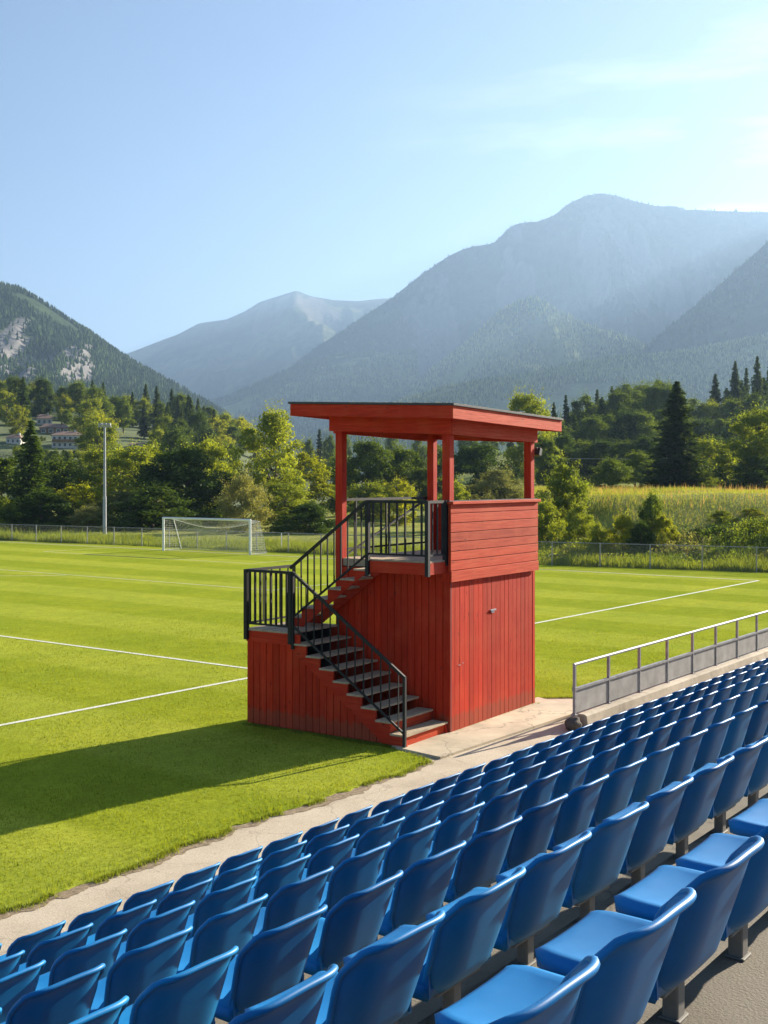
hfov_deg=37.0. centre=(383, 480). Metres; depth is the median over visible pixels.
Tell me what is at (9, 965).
stadium seat
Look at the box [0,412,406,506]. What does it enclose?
hill
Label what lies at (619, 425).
broadleaf tree
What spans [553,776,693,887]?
stadium seat
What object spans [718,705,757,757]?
stadium seat
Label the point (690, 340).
forest
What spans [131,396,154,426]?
broadleaf tree
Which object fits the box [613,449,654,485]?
broadleaf tree
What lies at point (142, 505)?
broadleaf tree
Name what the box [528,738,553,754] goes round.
stadium seat
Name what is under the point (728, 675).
stadium seat
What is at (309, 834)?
stadium seat
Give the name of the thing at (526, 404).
broadleaf tree
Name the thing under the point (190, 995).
stadium seat
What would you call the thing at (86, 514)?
willow shrub
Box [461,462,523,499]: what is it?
willow shrub
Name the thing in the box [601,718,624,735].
stadium seat
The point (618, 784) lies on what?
stadium seat
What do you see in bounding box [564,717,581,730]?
boulder
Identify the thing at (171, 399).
conifer tree
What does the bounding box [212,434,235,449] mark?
broadleaf tree
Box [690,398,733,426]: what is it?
broadleaf tree
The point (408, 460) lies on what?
broadleaf tree
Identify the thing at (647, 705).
stadium seat
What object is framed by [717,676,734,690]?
stadium seat
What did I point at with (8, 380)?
broadleaf tree
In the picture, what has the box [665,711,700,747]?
stadium seat
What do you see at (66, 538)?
verge weeds
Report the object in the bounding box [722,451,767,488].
broadleaf tree
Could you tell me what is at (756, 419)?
broadleaf tree
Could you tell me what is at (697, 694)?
stadium seat
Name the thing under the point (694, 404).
broadleaf tree
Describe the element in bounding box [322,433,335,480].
broadleaf tree
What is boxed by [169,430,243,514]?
broadleaf tree
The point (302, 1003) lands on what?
stadium seat
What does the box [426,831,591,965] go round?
stadium seat
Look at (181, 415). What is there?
conifer tree
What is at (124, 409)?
broadleaf tree
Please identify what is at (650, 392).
broadleaf tree
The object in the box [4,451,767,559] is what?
ground
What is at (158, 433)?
broadleaf tree
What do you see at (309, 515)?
broadleaf tree
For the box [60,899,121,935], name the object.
stadium seat
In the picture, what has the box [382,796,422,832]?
stadium seat
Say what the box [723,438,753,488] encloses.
shrub
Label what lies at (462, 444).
broadleaf tree
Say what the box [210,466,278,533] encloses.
willow shrub
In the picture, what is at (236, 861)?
stadium seat
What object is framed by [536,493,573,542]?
shrub
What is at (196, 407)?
conifer tree
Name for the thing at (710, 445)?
broadleaf tree
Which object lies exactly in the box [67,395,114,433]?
broadleaf tree
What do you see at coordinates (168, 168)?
sky
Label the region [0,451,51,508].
broadleaf tree
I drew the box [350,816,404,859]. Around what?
stadium seat
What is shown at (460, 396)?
forest
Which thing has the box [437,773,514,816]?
stadium seat
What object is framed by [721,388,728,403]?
conifer tree
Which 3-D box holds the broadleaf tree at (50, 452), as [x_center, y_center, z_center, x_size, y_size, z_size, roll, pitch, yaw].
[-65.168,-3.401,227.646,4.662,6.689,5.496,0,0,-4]
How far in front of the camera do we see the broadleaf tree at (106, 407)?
323.09 m
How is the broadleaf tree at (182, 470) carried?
on the ground at (467, 477)
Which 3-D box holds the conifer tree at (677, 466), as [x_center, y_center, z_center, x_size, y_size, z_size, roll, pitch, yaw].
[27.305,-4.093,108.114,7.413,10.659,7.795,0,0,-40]
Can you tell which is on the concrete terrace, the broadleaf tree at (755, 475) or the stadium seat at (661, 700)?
the stadium seat at (661, 700)
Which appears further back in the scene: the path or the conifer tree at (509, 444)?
the conifer tree at (509, 444)
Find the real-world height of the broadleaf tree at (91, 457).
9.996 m
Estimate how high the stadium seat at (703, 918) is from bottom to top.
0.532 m
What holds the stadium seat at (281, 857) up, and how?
on the concrete terrace
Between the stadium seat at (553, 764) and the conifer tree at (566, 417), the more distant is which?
the conifer tree at (566, 417)
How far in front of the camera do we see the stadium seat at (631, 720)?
14.20 m
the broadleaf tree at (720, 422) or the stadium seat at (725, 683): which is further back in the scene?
the broadleaf tree at (720, 422)
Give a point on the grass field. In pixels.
(52, 596)
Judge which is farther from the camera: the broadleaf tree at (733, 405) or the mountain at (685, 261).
the mountain at (685, 261)
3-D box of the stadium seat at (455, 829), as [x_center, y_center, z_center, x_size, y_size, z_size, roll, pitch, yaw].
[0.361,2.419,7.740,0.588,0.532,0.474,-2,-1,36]
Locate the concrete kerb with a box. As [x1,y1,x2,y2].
[571,646,767,726]
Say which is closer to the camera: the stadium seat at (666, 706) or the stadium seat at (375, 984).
the stadium seat at (375, 984)
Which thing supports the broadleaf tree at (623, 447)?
on the ground at (467, 477)
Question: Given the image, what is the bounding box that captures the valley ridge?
[220,352,417,442]
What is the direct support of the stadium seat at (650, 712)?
on the concrete terrace
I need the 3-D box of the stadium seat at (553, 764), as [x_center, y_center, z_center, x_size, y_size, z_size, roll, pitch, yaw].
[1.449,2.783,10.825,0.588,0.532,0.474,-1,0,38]
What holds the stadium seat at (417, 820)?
on the concrete terrace
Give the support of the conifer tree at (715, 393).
on the ground at (467, 477)
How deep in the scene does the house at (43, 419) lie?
333.17 m
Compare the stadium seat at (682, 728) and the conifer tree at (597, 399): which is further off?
the conifer tree at (597, 399)
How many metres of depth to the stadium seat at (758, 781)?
6.62 m
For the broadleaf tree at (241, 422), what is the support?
on the hill
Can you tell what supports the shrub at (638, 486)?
on the ground at (467, 477)
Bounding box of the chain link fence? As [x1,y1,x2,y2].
[0,524,767,571]
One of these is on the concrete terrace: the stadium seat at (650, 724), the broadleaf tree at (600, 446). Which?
the stadium seat at (650, 724)
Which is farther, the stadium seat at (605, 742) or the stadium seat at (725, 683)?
the stadium seat at (725, 683)
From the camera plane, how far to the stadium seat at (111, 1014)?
3.91 m
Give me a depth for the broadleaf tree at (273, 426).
121.01 m
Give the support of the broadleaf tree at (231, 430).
on the hill
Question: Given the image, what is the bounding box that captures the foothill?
[353,339,767,461]
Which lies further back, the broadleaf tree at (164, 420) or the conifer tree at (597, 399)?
the broadleaf tree at (164, 420)
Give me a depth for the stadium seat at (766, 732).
9.82 m
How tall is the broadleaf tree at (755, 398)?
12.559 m
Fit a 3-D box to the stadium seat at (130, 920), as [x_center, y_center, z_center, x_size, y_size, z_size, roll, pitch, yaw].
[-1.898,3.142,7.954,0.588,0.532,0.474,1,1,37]
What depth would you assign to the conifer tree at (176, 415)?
370.22 m
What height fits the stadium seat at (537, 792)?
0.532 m
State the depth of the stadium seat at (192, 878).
9.62 m
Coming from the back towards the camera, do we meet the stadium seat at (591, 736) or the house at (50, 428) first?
the house at (50, 428)
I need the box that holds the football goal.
[162,517,266,554]
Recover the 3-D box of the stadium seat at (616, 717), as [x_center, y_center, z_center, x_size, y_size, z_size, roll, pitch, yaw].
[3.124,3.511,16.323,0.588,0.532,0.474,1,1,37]
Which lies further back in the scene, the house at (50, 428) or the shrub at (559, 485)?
the house at (50, 428)
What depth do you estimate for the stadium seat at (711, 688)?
16.37 m
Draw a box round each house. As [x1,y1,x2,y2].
[5,433,24,444]
[35,413,52,424]
[38,422,69,433]
[51,430,81,448]
[127,441,144,446]
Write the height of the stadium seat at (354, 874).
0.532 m
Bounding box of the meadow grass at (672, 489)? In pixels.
[520,485,767,566]
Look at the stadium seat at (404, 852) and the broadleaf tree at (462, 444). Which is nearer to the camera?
the stadium seat at (404, 852)
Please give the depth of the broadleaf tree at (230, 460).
258.06 m
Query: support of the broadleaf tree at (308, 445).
on the hill
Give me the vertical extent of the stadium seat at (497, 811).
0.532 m
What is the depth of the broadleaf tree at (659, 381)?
258.94 m
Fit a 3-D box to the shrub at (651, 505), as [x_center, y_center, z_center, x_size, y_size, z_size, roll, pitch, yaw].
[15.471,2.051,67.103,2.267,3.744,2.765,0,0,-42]
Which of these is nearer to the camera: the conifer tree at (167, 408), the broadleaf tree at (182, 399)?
the conifer tree at (167, 408)
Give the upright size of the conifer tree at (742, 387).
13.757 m
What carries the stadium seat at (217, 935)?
on the concrete terrace
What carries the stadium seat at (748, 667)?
on the concrete terrace
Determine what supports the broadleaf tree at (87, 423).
on the hill
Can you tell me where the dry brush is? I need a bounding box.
[538,524,767,562]
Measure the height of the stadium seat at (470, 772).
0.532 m
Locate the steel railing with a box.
[571,610,767,715]
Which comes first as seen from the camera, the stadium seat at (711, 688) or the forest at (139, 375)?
the stadium seat at (711, 688)
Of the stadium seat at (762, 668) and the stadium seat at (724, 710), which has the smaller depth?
the stadium seat at (724, 710)
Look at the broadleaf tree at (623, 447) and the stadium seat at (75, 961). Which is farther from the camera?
the broadleaf tree at (623, 447)
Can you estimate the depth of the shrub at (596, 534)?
65.78 m
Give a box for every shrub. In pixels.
[0,495,27,530]
[63,503,113,531]
[88,484,150,528]
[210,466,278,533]
[424,472,470,510]
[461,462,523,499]
[534,451,599,524]
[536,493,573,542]
[555,496,595,544]
[577,517,611,552]
[585,453,633,487]
[596,508,643,550]
[635,467,660,487]
[635,486,674,538]
[645,511,682,546]
[679,464,722,488]
[703,509,740,522]
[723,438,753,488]
[738,507,765,515]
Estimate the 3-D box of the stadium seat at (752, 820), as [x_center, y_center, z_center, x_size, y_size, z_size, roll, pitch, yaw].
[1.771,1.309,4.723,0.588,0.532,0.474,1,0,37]
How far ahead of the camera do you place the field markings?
30.15 m
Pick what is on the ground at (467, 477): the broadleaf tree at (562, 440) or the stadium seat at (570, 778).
the broadleaf tree at (562, 440)
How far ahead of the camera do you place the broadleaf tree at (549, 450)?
140.96 m
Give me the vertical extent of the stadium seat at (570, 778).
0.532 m
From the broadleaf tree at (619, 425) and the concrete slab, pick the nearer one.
the concrete slab
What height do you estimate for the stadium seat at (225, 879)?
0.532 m
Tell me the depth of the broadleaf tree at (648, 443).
163.82 m
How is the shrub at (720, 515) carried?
on the ground at (467, 477)
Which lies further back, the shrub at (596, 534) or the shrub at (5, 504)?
the shrub at (5, 504)
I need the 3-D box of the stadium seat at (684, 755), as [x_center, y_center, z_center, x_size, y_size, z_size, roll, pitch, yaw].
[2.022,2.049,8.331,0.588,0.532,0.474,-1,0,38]
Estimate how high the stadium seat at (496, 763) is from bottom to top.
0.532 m
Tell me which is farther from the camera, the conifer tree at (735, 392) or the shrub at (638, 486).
the conifer tree at (735, 392)
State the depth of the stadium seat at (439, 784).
12.62 m
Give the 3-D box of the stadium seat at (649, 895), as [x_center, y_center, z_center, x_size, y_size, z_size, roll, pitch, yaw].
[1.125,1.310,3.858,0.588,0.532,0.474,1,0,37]
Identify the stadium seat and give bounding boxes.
[0,920,65,964]
[0,950,24,978]
[0,960,45,1022]
[0,963,105,1023]
[18,922,92,974]
[35,928,126,990]
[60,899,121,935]
[69,995,128,1023]
[86,899,156,944]
[89,925,192,1013]
[116,880,173,913]
[116,900,194,959]
[118,946,238,1023]
[150,877,212,917]
[169,862,220,892]
[177,894,267,973]
[185,875,256,940]
[205,858,261,895]
[214,846,262,879]
[215,904,327,1022]
[228,964,338,1023]
[244,910,444,1023]
[247,853,310,907]
[251,840,306,888]
[252,866,333,937]
[256,831,302,871]
[298,817,339,852]
[300,824,349,868]
[301,834,358,881]
[304,870,402,974]
[318,842,390,917]
[337,805,372,835]
[343,809,388,848]
[343,866,525,1011]
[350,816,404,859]
[367,793,404,822]
[376,820,440,887]
[378,840,465,935]
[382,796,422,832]
[396,800,443,838]
[401,782,433,809]
[416,784,454,810]
[417,772,484,807]
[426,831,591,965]
[427,801,484,857]
[429,772,460,792]
[432,786,480,840]
[433,784,526,838]
[434,887,696,1023]
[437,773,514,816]
[443,815,522,902]
[449,761,512,797]
[456,754,510,781]
[456,763,485,783]
[457,793,567,873]
[474,761,545,802]
[477,769,561,820]
[479,751,538,784]
[481,745,531,772]
[489,955,599,1023]
[496,801,648,921]
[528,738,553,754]
[533,742,561,764]
[535,835,764,1023]
[538,749,571,778]
[547,774,608,850]
[550,730,572,746]
[550,755,593,800]
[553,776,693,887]
[556,734,584,754]
[565,739,598,766]
[569,723,591,738]
[579,726,605,745]
[582,743,624,785]
[588,717,609,731]
[588,757,646,827]
[592,729,620,756]
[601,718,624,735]
[603,755,734,857]
[606,711,626,724]
[614,721,644,746]
[614,732,652,769]
[614,826,767,960]
[619,711,643,732]
[623,704,642,717]
[627,742,679,806]
[637,712,664,737]
[638,704,661,722]
[639,699,656,711]
[642,721,676,756]
[646,736,767,832]
[654,693,672,706]
[657,698,677,714]
[658,705,684,727]
[661,728,707,788]
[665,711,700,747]
[669,688,684,700]
[673,692,693,708]
[675,833,749,871]
[677,697,702,720]
[682,684,697,695]
[683,736,767,808]
[689,686,707,701]
[690,702,720,735]
[690,716,734,773]
[694,679,711,691]
[696,690,717,711]
[704,681,720,694]
[708,675,722,684]
[711,694,739,724]
[712,684,734,705]
[716,747,745,763]
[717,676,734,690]
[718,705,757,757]
[720,670,733,681]
[728,799,767,836]
[729,678,749,697]
[731,666,744,676]
[731,671,746,684]
[731,686,757,715]
[741,700,767,746]
[742,662,754,671]
[743,666,759,680]
[744,673,764,690]
[749,682,767,707]
[752,659,765,668]
[755,663,767,675]
[759,671,767,683]
[763,724,767,736]
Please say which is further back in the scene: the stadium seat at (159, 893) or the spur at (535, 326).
the spur at (535, 326)
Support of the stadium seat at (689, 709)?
on the concrete terrace
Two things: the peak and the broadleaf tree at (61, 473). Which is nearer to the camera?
the broadleaf tree at (61, 473)
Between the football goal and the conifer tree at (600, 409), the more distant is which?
the conifer tree at (600, 409)
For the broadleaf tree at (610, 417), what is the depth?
208.21 m
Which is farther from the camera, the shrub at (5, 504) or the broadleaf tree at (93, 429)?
the broadleaf tree at (93, 429)
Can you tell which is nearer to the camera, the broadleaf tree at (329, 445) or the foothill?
the broadleaf tree at (329, 445)
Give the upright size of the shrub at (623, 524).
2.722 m
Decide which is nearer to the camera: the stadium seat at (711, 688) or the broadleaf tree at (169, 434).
the stadium seat at (711, 688)
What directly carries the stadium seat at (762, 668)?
on the concrete terrace
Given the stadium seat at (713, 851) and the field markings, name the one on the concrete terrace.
the stadium seat at (713, 851)
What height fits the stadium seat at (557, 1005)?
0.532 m
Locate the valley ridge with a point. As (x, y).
(243, 403)
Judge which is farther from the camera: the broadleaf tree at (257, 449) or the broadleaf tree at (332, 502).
the broadleaf tree at (257, 449)
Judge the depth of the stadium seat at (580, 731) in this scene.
15.19 m
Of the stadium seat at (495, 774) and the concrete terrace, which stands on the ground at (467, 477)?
the concrete terrace
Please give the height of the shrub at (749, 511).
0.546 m
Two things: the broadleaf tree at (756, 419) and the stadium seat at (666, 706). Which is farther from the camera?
the broadleaf tree at (756, 419)
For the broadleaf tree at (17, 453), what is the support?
on the hill
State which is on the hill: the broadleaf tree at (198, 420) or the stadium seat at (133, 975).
the broadleaf tree at (198, 420)
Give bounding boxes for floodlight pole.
[98,423,110,533]
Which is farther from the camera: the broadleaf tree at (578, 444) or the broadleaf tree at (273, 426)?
the broadleaf tree at (578, 444)
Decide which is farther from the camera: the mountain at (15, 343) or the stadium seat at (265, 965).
the mountain at (15, 343)
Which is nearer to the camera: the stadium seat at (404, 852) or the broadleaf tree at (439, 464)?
the stadium seat at (404, 852)
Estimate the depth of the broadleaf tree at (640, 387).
267.58 m
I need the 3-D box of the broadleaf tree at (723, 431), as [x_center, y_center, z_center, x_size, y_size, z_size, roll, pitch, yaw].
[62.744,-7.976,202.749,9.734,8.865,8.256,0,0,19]
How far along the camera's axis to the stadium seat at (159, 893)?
9.19 m
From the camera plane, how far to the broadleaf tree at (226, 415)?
356.11 m
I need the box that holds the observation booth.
[244,401,563,746]
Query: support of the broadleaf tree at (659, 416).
on the ground at (467, 477)
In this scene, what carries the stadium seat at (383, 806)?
on the concrete terrace
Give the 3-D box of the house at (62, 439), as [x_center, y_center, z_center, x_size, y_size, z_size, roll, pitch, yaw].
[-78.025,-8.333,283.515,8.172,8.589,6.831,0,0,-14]
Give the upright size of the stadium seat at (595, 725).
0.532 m
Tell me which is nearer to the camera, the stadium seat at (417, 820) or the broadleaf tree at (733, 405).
the stadium seat at (417, 820)
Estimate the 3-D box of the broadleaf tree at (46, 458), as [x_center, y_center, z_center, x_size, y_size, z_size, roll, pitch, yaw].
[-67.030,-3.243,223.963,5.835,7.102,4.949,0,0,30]
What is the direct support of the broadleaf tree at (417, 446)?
on the hill
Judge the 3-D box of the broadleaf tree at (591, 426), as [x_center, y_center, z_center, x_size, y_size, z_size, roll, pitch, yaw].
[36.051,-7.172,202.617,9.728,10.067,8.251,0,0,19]
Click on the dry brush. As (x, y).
(690, 537)
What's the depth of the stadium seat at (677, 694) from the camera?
17.82 m
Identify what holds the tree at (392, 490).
on the ground at (467, 477)
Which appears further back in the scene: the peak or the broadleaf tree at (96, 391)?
the peak
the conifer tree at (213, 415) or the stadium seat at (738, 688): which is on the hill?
the conifer tree at (213, 415)
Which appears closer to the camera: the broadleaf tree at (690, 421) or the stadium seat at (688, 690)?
the stadium seat at (688, 690)
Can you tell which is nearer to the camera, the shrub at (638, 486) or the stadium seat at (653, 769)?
the stadium seat at (653, 769)
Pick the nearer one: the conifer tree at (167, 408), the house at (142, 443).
the house at (142, 443)
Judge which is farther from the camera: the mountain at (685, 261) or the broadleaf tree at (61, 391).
the mountain at (685, 261)
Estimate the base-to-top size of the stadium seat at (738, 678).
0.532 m
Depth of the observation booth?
20.94 m
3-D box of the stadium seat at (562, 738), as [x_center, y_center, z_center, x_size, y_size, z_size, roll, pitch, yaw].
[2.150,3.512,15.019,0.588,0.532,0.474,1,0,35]
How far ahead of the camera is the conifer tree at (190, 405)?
325.64 m
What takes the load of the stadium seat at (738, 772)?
on the concrete terrace
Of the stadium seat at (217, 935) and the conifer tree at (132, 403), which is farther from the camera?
the conifer tree at (132, 403)
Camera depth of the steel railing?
24.07 m
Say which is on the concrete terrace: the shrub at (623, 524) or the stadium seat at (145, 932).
the stadium seat at (145, 932)
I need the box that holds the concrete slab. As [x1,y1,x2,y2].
[393,697,572,758]
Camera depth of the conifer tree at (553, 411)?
232.45 m
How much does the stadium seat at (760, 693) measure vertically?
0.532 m
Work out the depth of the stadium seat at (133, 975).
5.38 m
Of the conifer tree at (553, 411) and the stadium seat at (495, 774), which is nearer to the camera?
the stadium seat at (495, 774)
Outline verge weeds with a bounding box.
[0,526,767,571]
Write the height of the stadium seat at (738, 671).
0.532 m
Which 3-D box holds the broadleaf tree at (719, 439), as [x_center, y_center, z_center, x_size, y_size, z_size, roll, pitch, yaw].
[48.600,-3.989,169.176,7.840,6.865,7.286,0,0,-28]
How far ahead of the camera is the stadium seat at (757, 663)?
20.82 m
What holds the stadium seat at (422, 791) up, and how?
on the concrete terrace
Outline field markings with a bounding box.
[0,541,758,725]
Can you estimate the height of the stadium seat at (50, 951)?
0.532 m
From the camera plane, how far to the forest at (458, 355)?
3278.38 m
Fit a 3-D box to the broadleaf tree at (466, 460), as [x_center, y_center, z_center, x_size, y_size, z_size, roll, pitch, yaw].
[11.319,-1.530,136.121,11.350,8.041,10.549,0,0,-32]
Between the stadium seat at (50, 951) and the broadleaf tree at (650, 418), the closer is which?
the stadium seat at (50, 951)
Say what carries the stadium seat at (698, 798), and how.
on the concrete terrace
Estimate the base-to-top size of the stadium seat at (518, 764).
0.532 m
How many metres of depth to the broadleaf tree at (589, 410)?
234.61 m
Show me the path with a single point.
(124, 888)
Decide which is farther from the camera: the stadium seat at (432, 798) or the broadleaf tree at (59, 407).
the broadleaf tree at (59, 407)
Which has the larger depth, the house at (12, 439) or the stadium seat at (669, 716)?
the house at (12, 439)
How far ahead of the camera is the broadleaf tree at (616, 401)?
234.24 m
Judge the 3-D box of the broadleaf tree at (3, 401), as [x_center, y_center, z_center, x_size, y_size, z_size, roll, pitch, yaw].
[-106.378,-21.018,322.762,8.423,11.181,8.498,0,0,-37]
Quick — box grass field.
[0,540,767,908]
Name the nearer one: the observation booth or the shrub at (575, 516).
the observation booth
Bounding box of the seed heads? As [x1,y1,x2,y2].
[534,482,767,563]
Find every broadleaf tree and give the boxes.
[0,374,18,396]
[0,379,9,410]
[0,388,18,424]
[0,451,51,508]
[0,486,84,531]
[5,375,31,408]
[5,404,31,434]
[8,443,24,481]
[26,381,47,406]
[27,371,56,416]
[36,447,52,468]
[36,454,101,506]
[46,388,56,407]
[46,448,62,460]
[52,393,75,420]
[53,384,67,406]
[53,479,115,527]
[60,408,73,425]
[62,450,73,460]
[64,379,90,415]
[65,379,85,414]
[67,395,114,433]
[71,449,92,478]
[73,407,124,450]
[73,413,125,472]
[75,440,128,503]
[83,384,110,413]
[88,435,167,511]
[96,397,114,426]
[97,478,206,531]
[109,394,122,418]
[112,396,136,432]
[122,393,138,409]
[123,437,242,526]
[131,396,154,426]
[144,424,164,447]
[147,411,174,444]
[151,399,170,422]
[152,422,190,460]
[168,390,195,419]
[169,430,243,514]
[171,417,198,446]
[185,405,219,447]
[205,404,218,419]
[207,413,228,444]
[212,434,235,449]
[215,409,237,434]
[215,439,240,473]
[220,393,316,522]
[221,423,245,453]
[231,414,252,452]
[249,435,268,457]
[254,476,329,527]
[263,500,353,534]
[273,447,335,518]
[298,432,316,476]
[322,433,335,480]
[325,453,360,515]
[327,435,402,513]
[333,435,354,458]
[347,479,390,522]
[364,442,426,511]
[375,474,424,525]
[383,438,403,478]
[411,440,426,461]
[412,440,464,514]
[437,441,523,499]
[455,440,477,450]
[481,441,502,456]
[488,381,563,486]
[520,434,571,485]
[544,414,572,461]
[553,428,591,482]
[558,388,598,437]
[569,413,609,445]
[571,438,607,480]
[580,435,619,479]
[584,409,628,441]
[597,437,644,474]
[598,387,636,440]
[602,405,655,461]
[605,378,633,436]
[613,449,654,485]
[616,429,657,473]
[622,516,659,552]
[623,384,647,441]
[625,408,662,446]
[626,379,671,419]
[632,381,652,421]
[641,373,674,402]
[650,382,692,433]
[652,404,675,436]
[687,396,716,437]
[687,413,718,448]
[687,415,703,441]
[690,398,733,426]
[690,432,741,487]
[696,430,730,468]
[699,414,736,444]
[706,401,767,486]
[708,462,743,487]
[712,412,751,443]
[713,395,752,421]
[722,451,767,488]
[729,435,754,466]
[734,387,766,411]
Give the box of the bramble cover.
[539,514,767,565]
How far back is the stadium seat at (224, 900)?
7.14 m
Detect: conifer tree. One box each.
[7,420,53,522]
[17,376,34,425]
[101,383,108,417]
[127,392,138,425]
[137,403,150,438]
[140,384,151,420]
[149,386,160,423]
[151,400,161,430]
[164,402,171,429]
[168,389,174,424]
[172,397,183,423]
[179,408,184,420]
[183,395,192,421]
[184,397,198,442]
[194,398,201,413]
[199,406,207,441]
[211,409,219,435]
[310,429,327,480]
[506,442,514,448]
[550,402,557,417]
[561,395,570,428]
[569,414,581,463]
[593,397,608,422]
[594,390,599,406]
[633,381,716,487]
[707,374,722,413]
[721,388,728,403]
[728,361,743,416]
[739,380,747,401]
[743,368,750,398]
[750,356,766,406]
[761,378,767,406]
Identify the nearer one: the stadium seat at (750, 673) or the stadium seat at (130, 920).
the stadium seat at (130, 920)
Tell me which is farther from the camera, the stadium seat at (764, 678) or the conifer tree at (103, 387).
the conifer tree at (103, 387)
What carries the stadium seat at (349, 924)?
on the concrete terrace
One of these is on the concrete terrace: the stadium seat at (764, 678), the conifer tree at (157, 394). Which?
the stadium seat at (764, 678)
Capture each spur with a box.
[409,298,645,394]
[643,242,767,353]
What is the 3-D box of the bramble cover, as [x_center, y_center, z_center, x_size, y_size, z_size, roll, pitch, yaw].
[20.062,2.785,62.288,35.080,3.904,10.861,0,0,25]
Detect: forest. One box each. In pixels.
[0,281,364,473]
[213,348,417,443]
[285,192,766,375]
[288,332,767,477]
[400,294,646,399]
[641,240,767,354]
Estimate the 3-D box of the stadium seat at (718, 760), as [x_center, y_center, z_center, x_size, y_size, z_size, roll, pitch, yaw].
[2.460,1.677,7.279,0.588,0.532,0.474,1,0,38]
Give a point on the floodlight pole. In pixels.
(105, 425)
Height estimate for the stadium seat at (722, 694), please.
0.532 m
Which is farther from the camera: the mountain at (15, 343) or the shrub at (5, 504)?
the mountain at (15, 343)
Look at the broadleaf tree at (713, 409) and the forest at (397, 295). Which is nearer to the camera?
the broadleaf tree at (713, 409)
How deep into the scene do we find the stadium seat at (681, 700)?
15.48 m
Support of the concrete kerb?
on the path
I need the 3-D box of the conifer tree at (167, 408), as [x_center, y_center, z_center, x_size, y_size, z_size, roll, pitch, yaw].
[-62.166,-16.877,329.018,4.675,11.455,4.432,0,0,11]
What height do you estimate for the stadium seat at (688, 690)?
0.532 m
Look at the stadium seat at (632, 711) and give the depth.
16.50 m
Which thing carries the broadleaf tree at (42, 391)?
on the hill
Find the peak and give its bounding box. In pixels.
[127,291,390,401]
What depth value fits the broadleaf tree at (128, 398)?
402.30 m
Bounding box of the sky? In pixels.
[0,0,767,353]
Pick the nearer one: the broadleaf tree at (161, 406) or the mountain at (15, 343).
the broadleaf tree at (161, 406)
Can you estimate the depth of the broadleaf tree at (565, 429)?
202.71 m
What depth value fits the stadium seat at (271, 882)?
7.56 m
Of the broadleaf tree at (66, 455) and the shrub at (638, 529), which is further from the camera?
the broadleaf tree at (66, 455)
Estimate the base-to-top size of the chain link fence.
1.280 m
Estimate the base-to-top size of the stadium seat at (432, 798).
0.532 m
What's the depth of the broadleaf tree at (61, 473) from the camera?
130.62 m
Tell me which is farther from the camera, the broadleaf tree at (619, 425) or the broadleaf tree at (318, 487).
the broadleaf tree at (619, 425)
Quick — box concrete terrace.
[215,763,767,1023]
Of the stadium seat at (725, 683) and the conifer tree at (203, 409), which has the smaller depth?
the stadium seat at (725, 683)
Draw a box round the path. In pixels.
[0,698,573,955]
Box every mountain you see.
[0,291,194,423]
[290,193,767,378]
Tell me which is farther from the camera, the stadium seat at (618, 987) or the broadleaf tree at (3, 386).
the broadleaf tree at (3, 386)
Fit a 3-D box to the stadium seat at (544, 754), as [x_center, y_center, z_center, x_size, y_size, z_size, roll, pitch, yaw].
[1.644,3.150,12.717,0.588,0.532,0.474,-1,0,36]
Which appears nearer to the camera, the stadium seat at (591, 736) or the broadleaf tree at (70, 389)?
the stadium seat at (591, 736)
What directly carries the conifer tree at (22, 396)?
on the hill
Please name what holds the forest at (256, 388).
on the valley ridge
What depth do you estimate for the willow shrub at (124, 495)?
111.29 m
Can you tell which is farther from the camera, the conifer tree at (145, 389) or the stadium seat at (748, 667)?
the conifer tree at (145, 389)
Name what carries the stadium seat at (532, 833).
on the concrete terrace
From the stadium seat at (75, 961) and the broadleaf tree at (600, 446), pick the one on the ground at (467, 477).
the broadleaf tree at (600, 446)
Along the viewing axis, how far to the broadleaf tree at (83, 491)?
111.70 m
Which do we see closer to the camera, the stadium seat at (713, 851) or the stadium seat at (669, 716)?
the stadium seat at (713, 851)
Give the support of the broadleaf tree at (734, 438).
on the ground at (467, 477)
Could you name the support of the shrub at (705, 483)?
on the ground at (467, 477)
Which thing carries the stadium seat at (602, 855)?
on the concrete terrace
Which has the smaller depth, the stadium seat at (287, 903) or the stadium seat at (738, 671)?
the stadium seat at (287, 903)
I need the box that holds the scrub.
[536,516,767,565]
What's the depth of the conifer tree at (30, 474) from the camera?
121.61 m
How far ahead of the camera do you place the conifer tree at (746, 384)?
269.04 m
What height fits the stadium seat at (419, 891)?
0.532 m
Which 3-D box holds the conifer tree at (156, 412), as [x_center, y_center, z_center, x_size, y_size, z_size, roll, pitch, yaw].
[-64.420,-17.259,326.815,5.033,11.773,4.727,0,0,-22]
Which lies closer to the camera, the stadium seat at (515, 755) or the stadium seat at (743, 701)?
the stadium seat at (743, 701)
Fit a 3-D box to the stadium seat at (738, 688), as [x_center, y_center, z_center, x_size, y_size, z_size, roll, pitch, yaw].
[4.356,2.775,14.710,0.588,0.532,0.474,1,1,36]
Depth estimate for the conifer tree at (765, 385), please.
261.45 m
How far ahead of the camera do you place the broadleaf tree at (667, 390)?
229.13 m
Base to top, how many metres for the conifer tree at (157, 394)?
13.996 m
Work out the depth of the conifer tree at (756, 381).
259.93 m
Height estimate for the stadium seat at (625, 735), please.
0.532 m

